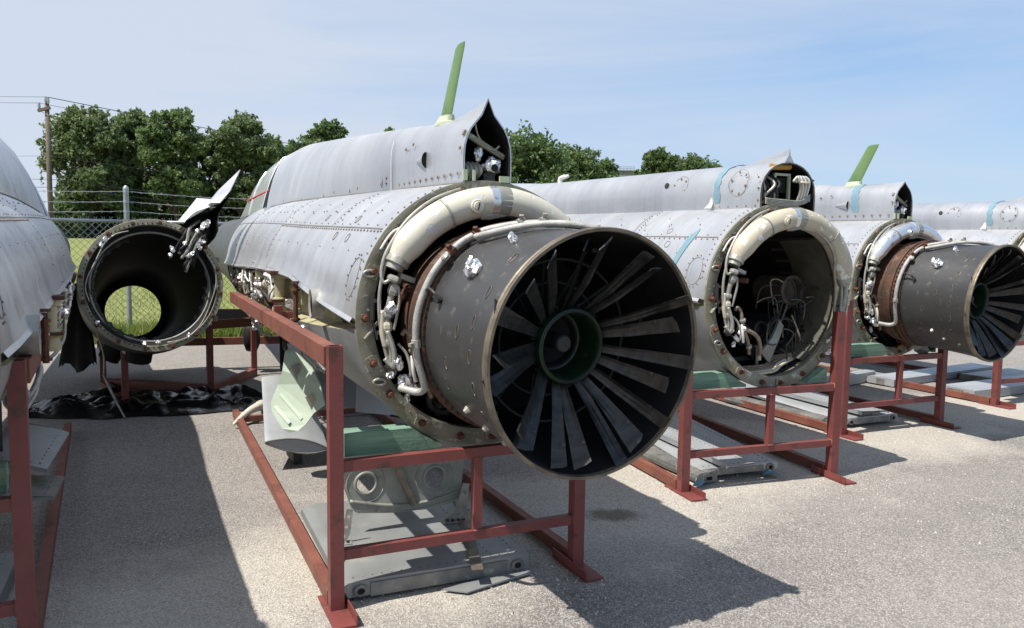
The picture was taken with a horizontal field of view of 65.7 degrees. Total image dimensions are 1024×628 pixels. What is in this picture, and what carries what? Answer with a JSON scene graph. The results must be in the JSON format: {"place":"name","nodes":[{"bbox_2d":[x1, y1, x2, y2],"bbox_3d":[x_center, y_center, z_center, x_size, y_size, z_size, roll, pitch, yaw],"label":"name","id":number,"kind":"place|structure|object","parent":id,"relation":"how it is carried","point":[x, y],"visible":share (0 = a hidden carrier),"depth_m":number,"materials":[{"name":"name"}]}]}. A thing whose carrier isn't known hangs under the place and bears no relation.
{"place":"outdoors","nodes":[
{"label":"outdoors","id":0,"kind":"place"},
{"bbox_2d":[61,237,263,343],"bbox_3d":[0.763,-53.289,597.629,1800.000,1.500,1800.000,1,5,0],"label":"grass field","id":1,"kind":"structure","parent":0,"point":[84,242],"depth_m":18.64,"materials":[{"name":"plant"}]},
{"bbox_2d":[37,96,53,221],"bbox_3d":[-23.428,-6.612,39.979,0.636,8.521,0.305,1,5,0],"label":"utility pole","id":2,"kind":"object","parent":1,"relation":"on","point":[46,108],"visible":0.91,"depth_m":39.80,"materials":[{"name":"brown wood"}]},
{"bbox_2d":[51,187,239,208],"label":"power line","id":3,"kind":"object","parent":2,"relation":"attached to","point":[131,196],"visible":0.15,"depth_m":42.38,"materials":[{"name":"metal"}]},
{"bbox_2d":[51,179,246,202],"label":"power line","id":4,"kind":"object","parent":2,"relation":"attached to","point":[141,190],"visible":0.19,"depth_m":42.49,"materials":[{"name":"metal"}]},
{"bbox_2d":[52,156,253,183],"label":"power line","id":5,"kind":"object","parent":2,"relation":"attached to","point":[146,169],"visible":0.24,"depth_m":42.74,"materials":[{"name":"metal"}]},
{"bbox_2d":[20,96,299,145],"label":"power line","id":6,"kind":"object","parent":2,"relation":"attached to","point":[164,120],"visible":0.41,"depth_m":42.91,"materials":[{"name":"metal"}]},
{"bbox_2d":[0,102,520,178],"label":"power line","id":7,"kind":"object","parent":2,"relation":"attached to","point":[161,126],"visible":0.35,"depth_m":43.14,"materials":[{"name":"metal"}]},
{"bbox_2d":[0,96,586,178],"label":"power line","id":8,"kind":"object","parent":2,"relation":"attached to","point":[150,117],"visible":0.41,"depth_m":42.33,"materials":[{"name":"metal"}]},
{"bbox_2d":[54,196,94,237],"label":"undergrowth shrub","id":9,"kind":"object","parent":1,"relation":"on","point":[67,207],"visible":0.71,"depth_m":44.65,"materials":[{"name":"green plant"}]},
{"bbox_2d":[53,178,116,237],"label":"undergrowth shrub","id":10,"kind":"object","parent":1,"relation":"on","point":[57,199],"visible":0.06,"depth_m":47.72,"materials":[{"name":"green plant"}]},
{"bbox_2d":[35,103,136,234],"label":"oak tree","id":11,"kind":"object","parent":1,"relation":"on","point":[85,137],"visible":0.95,"depth_m":44.62,"materials":[{"name":"green plant"}]},
{"bbox_2d":[91,190,162,236],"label":"undergrowth shrub","id":12,"kind":"object","parent":1,"relation":"on","point":[138,208],"visible":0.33,"depth_m":47.17,"materials":[{"name":"green plant"}]},
{"bbox_2d":[99,107,163,209],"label":"oak tree","id":13,"kind":"object","parent":1,"relation":"on","point":[128,129],"visible":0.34,"depth_m":48.53,"materials":[{"name":"green plant"}]},
{"bbox_2d":[43,186,245,327],"bbox_3d":[-2.569,-1.022,15.667,24.960,2.570,0.093,-2,6,-30],"label":"chain link fence","id":14,"kind":"object","parent":1,"relation":"on","point":[126,211],"visible":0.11,"depth_m":13.29,"materials":[{"name":"metal"}]},
{"bbox_2d":[59,266,278,343],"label":"grass","id":15,"kind":"structure","parent":1,"relation":"on","point":[139,329],"depth_m":13.03,"materials":[{"name":"green plant"}]},
{"bbox_2d":[130,107,210,224],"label":"oak tree","id":16,"kind":"object","parent":1,"relation":"on","point":[166,149],"visible":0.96,"depth_m":45.60,"materials":[{"name":"green plant"}]},
{"bbox_2d":[155,183,207,225],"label":"undergrowth shrub","id":17,"kind":"object","parent":1,"relation":"on","point":[165,214],"visible":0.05,"depth_m":49.47,"materials":[{"name":"green plant"}]},
{"bbox_2d":[183,132,230,226],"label":"oak tree","id":18,"kind":"object","parent":1,"relation":"on","point":[208,168],"visible":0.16,"depth_m":51.73,"materials":[{"name":"green plant"}]},
{"bbox_2d":[204,177,237,221],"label":"undergrowth shrub","id":19,"kind":"object","parent":1,"relation":"on","point":[231,213],"visible":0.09,"depth_m":52.19,"materials":[{"name":"green plant"}]},
{"bbox_2d":[210,177,240,218],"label":"undergrowth shrub","id":20,"kind":"object","parent":1,"relation":"on","point":[224,207],"visible":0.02,"depth_m":52.96,"materials":[{"name":"green plant"}]},
{"bbox_2d":[204,109,280,220],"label":"oak tree","id":21,"kind":"object","parent":1,"relation":"on","point":[231,158],"visible":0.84,"depth_m":47.78,"materials":[{"name":"green plant"}]},
{"bbox_2d":[237,133,291,193],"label":"oak tree","id":22,"kind":"object","parent":1,"relation":"on","point":[283,153],"visible":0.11,"depth_m":52.75,"materials":[{"name":"green plant"}]},
{"bbox_2d":[285,133,324,154],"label":"oak tree","id":23,"kind":"object","parent":1,"relation":"on","point":[303,143],"visible":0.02,"depth_m":56.59,"materials":[{"name":"green plant"}]},
{"bbox_2d":[303,118,348,143],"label":"oak tree","id":24,"kind":"object","parent":1,"relation":"on","point":[325,130],"visible":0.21,"depth_m":58.42,"materials":[{"name":"green plant"}]},
{"bbox_2d":[383,126,394,131],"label":"oak tree","id":25,"kind":"object","parent":1,"relation":"on","point":[389,129],"visible":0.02,"depth_m":73.28,"materials":[{"name":"green plant"}]},
{"bbox_2d":[503,119,592,183],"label":"oak tree","id":26,"kind":"object","parent":1,"relation":"on","point":[535,162],"visible":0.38,"depth_m":59.85,"materials":[{"name":"green plant"}]},
{"bbox_2d":[557,143,602,180],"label":"oak tree","id":27,"kind":"object","parent":1,"relation":"on","point":[586,161],"visible":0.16,"depth_m":63.78,"materials":[{"name":"green plant"}]},
{"bbox_2d":[595,157,619,178],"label":"oak tree","id":28,"kind":"object","parent":1,"relation":"on","point":[608,168],"visible":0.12,"depth_m":70.37,"materials":[{"name":"green plant"}]},
{"bbox_2d":[615,166,638,176],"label":"distant building","id":29,"kind":"structure","parent":1,"relation":"on","point":[623,173],"depth_m":90.88,"materials":[{"name":"metal"}]},
{"bbox_2d":[632,146,680,175],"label":"oak tree","id":30,"kind":"object","parent":1,"relation":"on","point":[659,160],"visible":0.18,"depth_m":68.31,"materials":[{"name":"green plant"}]},
{"bbox_2d":[675,152,719,170],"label":"oak tree","id":31,"kind":"object","parent":1,"relation":"on","point":[691,162],"visible":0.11,"depth_m":72.16,"materials":[{"name":"green plant"}]},
{"bbox_2d":[0,335,1023,627],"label":"pavement","id":32,"kind":"structure","parent":0,"point":[176,481],"depth_m":4.47,"materials":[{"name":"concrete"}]},
{"bbox_2d":[0,552,14,601],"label":"wing panel","id":33,"kind":"structure","parent":32,"relation":"on","point":[7,577],"depth_m":3.60,"materials":[{"name":"grey paint"}]},
{"bbox_2d":[0,314,71,627],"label":"steel stand","id":34,"kind":"object","parent":32,"relation":"on","point":[26,607],"visible":0.68,"depth_m":2.89,"materials":[{"name":"red paint"}]},
{"bbox_2d":[0,460,8,494],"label":"timber saddle","id":35,"kind":"object","parent":34,"relation":"on","point":[4,479],"visible":1,"depth_m":2.90,"materials":[{"name":"green wood"}]},
{"bbox_2d":[0,138,76,409],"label":"aircraft fuselage","id":36,"kind":"object","parent":35,"relation":"on","point":[38,275],"visible":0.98,"depth_m":3.83,"materials":[{"name":"silver metal"}]},
{"bbox_2d":[0,475,64,499],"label":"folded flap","id":37,"kind":"object","parent":36,"relation":"hanging from","point":[46,487],"visible":0.46,"depth_m":4.23,"materials":[{"name":"metal"}]},
{"bbox_2d":[0,401,68,471],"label":"folded flap","id":38,"kind":"object","parent":36,"relation":"hanging from","point":[46,444],"visible":0.57,"depth_m":4.49,"materials":[{"name":"grey paint"}]},
{"bbox_2d":[28,383,262,418],"bbox_3d":[-3.525,0.784,7.771,2.305,0.146,1.387,-1,6,-21],"label":"plastic sheet","id":39,"kind":"object","parent":32,"relation":"on","point":[98,403],"visible":0.86,"depth_m":7.47,"materials":[{"name":"black plastic"}]},
{"bbox_2d":[97,318,289,399],"bbox_3d":[-3.071,0.354,9.131,3.003,0.805,2.322,-2,6,-30],"label":"tail stand","id":40,"kind":"object","parent":32,"relation":"on","point":[125,383],"visible":0.43,"depth_m":8.38,"materials":[{"name":"red paint"}]},
{"bbox_2d":[76,170,239,364],"bbox_3d":[-3.732,-0.438,8.166,1.360,1.973,2.962,-2,6,-29],"label":"tail section","id":41,"kind":"object","parent":40,"relation":"on","point":[174,269],"visible":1,"depth_m":7.46,"materials":[{"name":"paint"}]},
{"bbox_2d":[59,283,96,372],"bbox_3d":[-4.222,0.138,7.694,0.339,0.869,0.110,1,5,0],"label":"black cloth","id":42,"kind":"object","parent":41,"relation":"hanging from","point":[78,353],"visible":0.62,"depth_m":7.68,"materials":[{"name":"black fabric"}]},
{"bbox_2d":[96,334,125,417],"bbox_3d":[-3.637,0.508,7.165,0.474,0.818,0.040,4,6,33],"label":"turnbuckle cable","id":43,"kind":"object","parent":41,"relation":"hanging from","point":[110,389],"visible":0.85,"depth_m":7.19,"materials":[{"name":"grey metal"}]},
{"bbox_2d":[206,309,284,371],"bbox_3d":[-3.255,0.326,9.577,1.004,0.765,0.242,1,5,0],"label":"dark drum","id":44,"kind":"object","parent":32,"relation":"on","point":[229,313],"visible":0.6,"depth_m":9.52,"materials":[{"name":"black metal"}]},
{"bbox_2d":[232,400,262,425],"bbox_3d":[-2.243,0.837,7.168,0.151,0.172,0.918,3,6,23],"label":"curved pipe","id":45,"kind":"object","parent":32,"relation":"on","point":[255,407],"visible":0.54,"depth_m":6.98,"materials":[{"name":"beige metal"}]},
{"bbox_2d":[261,375,326,463],"bbox_3d":[-1.687,0.790,5.963,0.464,0.528,0.860,-2,6,-25],"label":"flap section","id":46,"kind":"object","parent":32,"relation":"on","point":[308,438],"visible":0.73,"depth_m":5.68,"materials":[{"name":"paint"}]},
{"bbox_2d":[315,372,356,407],"bbox_3d":[-1.478,0.606,6.435,0.500,0.285,0.045,6,-10,-12],"label":"loose panel","id":47,"kind":"object","parent":46,"relation":"on","point":[349,391],"visible":0.19,"depth_m":6.45,"materials":[{"name":"grey paint"}]},
{"bbox_2d":[300,500,528,598],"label":"wing panel","id":48,"kind":"structure","parent":32,"relation":"on","point":[404,570],"depth_m":3.88,"materials":[{"name":"grey paint"}]},
{"bbox_2d":[344,509,352,544],"bbox_3d":[-0.858,1.069,3.971,0.126,0.173,0.050,-1,6,-20],"label":"perforated bracket","id":49,"kind":"object","parent":48,"relation":"on","point":[347,521],"visible":0.58,"depth_m":3.99,"materials":[{"name":"metal"}]},
{"bbox_2d":[442,483,469,523],"bbox_3d":[-0.303,1.029,4.314,0.150,0.206,0.050,-1,5,-15],"label":"perforated bracket","id":50,"kind":"object","parent":48,"relation":"on","point":[452,516],"visible":1,"depth_m":4.33,"materials":[{"name":"metal"}]},
{"bbox_2d":[455,498,483,569],"bbox_3d":[-0.257,1.126,4.314,0.055,0.007,1.295,0,5,-9],"label":"metal strip","id":51,"kind":"object","parent":48,"relation":"on","point":[473,555],"visible":0.64,"depth_m":3.92,"materials":[{"name":"beige metal"}]},
{"bbox_2d":[230,292,603,627],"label":"steel stand","id":52,"kind":"object","parent":32,"relation":"on","point":[337,606],"visible":0.79,"depth_m":3.69,"materials":[{"name":"red paint"}]},
{"bbox_2d":[344,423,441,456],"bbox_3d":[-0.252,0.556,3.735,1.100,0.103,0.100,-2,6,-25],"label":"timber saddle","id":53,"kind":"object","parent":52,"relation":"on","point":[368,440],"visible":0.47,"depth_m":3.54,"materials":[{"name":"green wood"}]},
{"bbox_2d":[209,41,696,479],"bbox_3d":[-2.107,-0.751,7.869,1.396,1.959,11.161,-2,6,-25],"label":"aircraft fuselage","id":54,"kind":"object","parent":53,"relation":"on","point":[443,278],"visible":0.98,"depth_m":3.48,"materials":[{"name":"silver metal"}]},
{"bbox_2d":[271,338,325,432],"bbox_3d":[-1.415,0.450,5.290,0.396,0.674,0.172,3,6,23],"label":"mint door panel","id":55,"kind":"structure","parent":54,"relation":"hanging from","point":[297,401],"depth_m":5.29,"materials":[{"name":"metal"}]},
{"bbox_2d":[356,384,397,415],"bbox_3d":[-0.895,0.580,5.710,0.460,0.325,0.045,5,-11,-24],"label":"loose panel","id":56,"kind":"object","parent":54,"relation":"hanging from","point":[367,402],"visible":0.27,"depth_m":5.63,"materials":[{"name":"paint"}]},
{"bbox_2d":[344,423,463,512],"bbox_3d":[-0.567,0.814,4.215,0.670,0.482,0.058,-2,6,-25],"label":"holed plate","id":57,"kind":"object","parent":54,"relation":"hanging from","point":[401,489],"visible":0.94,"depth_m":4.21,"materials":[{"name":"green metal"}]},
{"bbox_2d":[442,569,530,592],"bbox_3d":[-0.110,1.265,3.752,0.454,0.012,0.091,-3,6,-35],"label":"sheet offcut","id":58,"kind":"object","parent":32,"relation":"on","point":[478,584],"visible":0.86,"depth_m":3.74,"materials":[{"name":"grey paint"}]},
{"bbox_2d":[641,446,716,482],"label":"wing panel","id":59,"kind":"structure","parent":32,"relation":"on","point":[656,455],"depth_m":5.63,"materials":[{"name":"metal"}]},
{"bbox_2d":[653,412,777,474],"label":"wing panel","id":60,"kind":"structure","parent":59,"relation":"on","point":[709,435],"depth_m":5.79,"materials":[{"name":"paint"}]},
{"bbox_2d":[660,426,756,468],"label":"wing panel","id":61,"kind":"structure","parent":60,"relation":"on","point":[670,435],"depth_m":5.80,"materials":[{"name":"paint"}]},
{"bbox_2d":[693,479,705,486],"bbox_3d":[1.267,1.124,5.312,0.075,0.039,0.130,5,7,38],"label":"tape scrap","id":62,"kind":"object","parent":32,"relation":"on","point":[698,482],"visible":1,"depth_m":5.28,"materials":[{"name":"blue plastic"}]},
{"bbox_2d":[631,311,856,501],"bbox_3d":[1.043,0.402,7.172,1.300,1.169,4.290,-1,5,-19],"label":"steel stand","id":63,"kind":"object","parent":32,"relation":"on","point":[679,484],"visible":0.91,"depth_m":5.43,"materials":[{"name":"red paint"}]},
{"bbox_2d":[693,366,826,389],"bbox_3d":[1.667,0.432,5.404,1.100,0.103,0.100,-1,5,-19],"label":"timber saddle","id":64,"kind":"object","parent":63,"relation":"on","point":[716,379],"visible":0.88,"depth_m":5.26,"materials":[{"name":"green wood"}]},
{"bbox_2d":[511,148,852,386],"bbox_3d":[-0.368,-0.773,9.827,1.368,1.705,10.380,-2,6,-26],"label":"aircraft fuselage","id":65,"kind":"object","parent":64,"relation":"on","point":[758,252],"visible":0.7,"depth_m":5.60,"materials":[{"name":"silver metal"}]},
{"bbox_2d":[761,469,779,475],"bbox_3d":[1.817,1.110,5.550,0.130,0.039,0.075,1,5,0],"label":"tape scrap","id":66,"kind":"object","parent":32,"relation":"on","point":[766,472],"visible":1,"depth_m":5.54,"materials":[{"name":"blue plastic"}]},
{"bbox_2d":[724,396,827,421],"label":"wing panel","id":67,"kind":"structure","parent":32,"relation":"on","point":[738,401],"depth_m":7.54,"materials":[{"name":"metal"}]},
{"bbox_2d":[726,380,897,424],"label":"wing panel","id":68,"kind":"structure","parent":32,"relation":"on","point":[853,418],"depth_m":7.45,"materials":[{"name":"paint"}]},
{"bbox_2d":[779,392,886,414],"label":"wing panel","id":69,"kind":"structure","parent":68,"relation":"on","point":[815,398],"depth_m":7.60,"materials":[{"name":"paint"}]},
{"bbox_2d":[693,300,960,440],"bbox_3d":[2.596,0.278,8.784,1.300,1.169,4.290,-1,6,-24],"label":"steel stand","id":70,"kind":"object","parent":32,"relation":"on","point":[938,397],"visible":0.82,"depth_m":7.08,"materials":[{"name":"red paint"}]},
{"bbox_2d":[851,342,935,356],"bbox_3d":[3.356,0.305,7.070,1.100,0.103,0.100,-1,6,-24],"label":"timber saddle","id":71,"kind":"object","parent":70,"relation":"on","point":[866,349],"visible":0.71,"depth_m":6.92,"materials":[{"name":"green wood"}]},
{"bbox_2d":[814,144,1023,361],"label":"aircraft fuselage","id":72,"kind":"object","parent":70,"relation":"on","point":[918,287],"visible":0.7,"depth_m":6.83,"materials":[{"name":"silver metal"}]},
{"bbox_2d":[812,369,875,384],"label":"wing panel","id":73,"kind":"structure","parent":32,"relation":"on","point":[858,376],"depth_m":9.39,"materials":[{"name":"paint"}]},
{"bbox_2d":[818,340,1023,409],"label":"steel stand","id":74,"kind":"object","parent":32,"relation":"on","point":[994,398],"visible":0.49,"depth_m":8.29,"materials":[{"name":"red paint"}]},
{"bbox_3d":[5.528,0.210,8.465,1.100,0.103,0.100,-1,6,-24],"label":"timber saddle","id":75,"kind":"object","parent":74,"relation":"on","visible":0},
{"bbox_2d":[912,197,1023,335],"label":"aircraft fuselage","id":76,"kind":"object","parent":75,"relation":"on","point":[998,222],"visible":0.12,"depth_m":8.85,"materials":[{"name":"silver metal"}]},
{"bbox_2d":[866,362,992,386],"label":"wing panel","id":77,"kind":"structure","parent":32,"relation":"on","point":[919,376],"depth_m":9.62,"materials":[{"name":"paint"}]},
{"bbox_2d":[946,375,1023,396],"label":"wing panel","id":78,"kind":"structure","parent":32,"relation":"on","point":[981,387],"depth_m":8.75,"materials":[{"name":"paint"}]},
{"bbox_2d":[959,366,1023,380],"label":"wing panel","id":79,"kind":"structure","parent":32,"relation":"on","point":[1006,372],"depth_m":9.67,"materials":[{"name":"grey paint"}]},
{"bbox_2d":[0,0,1023,235],"label":"sky","id":80,"kind":"structure","parent":0,"point":[938,85],"materials":[{"name":"blue"}]}
]}

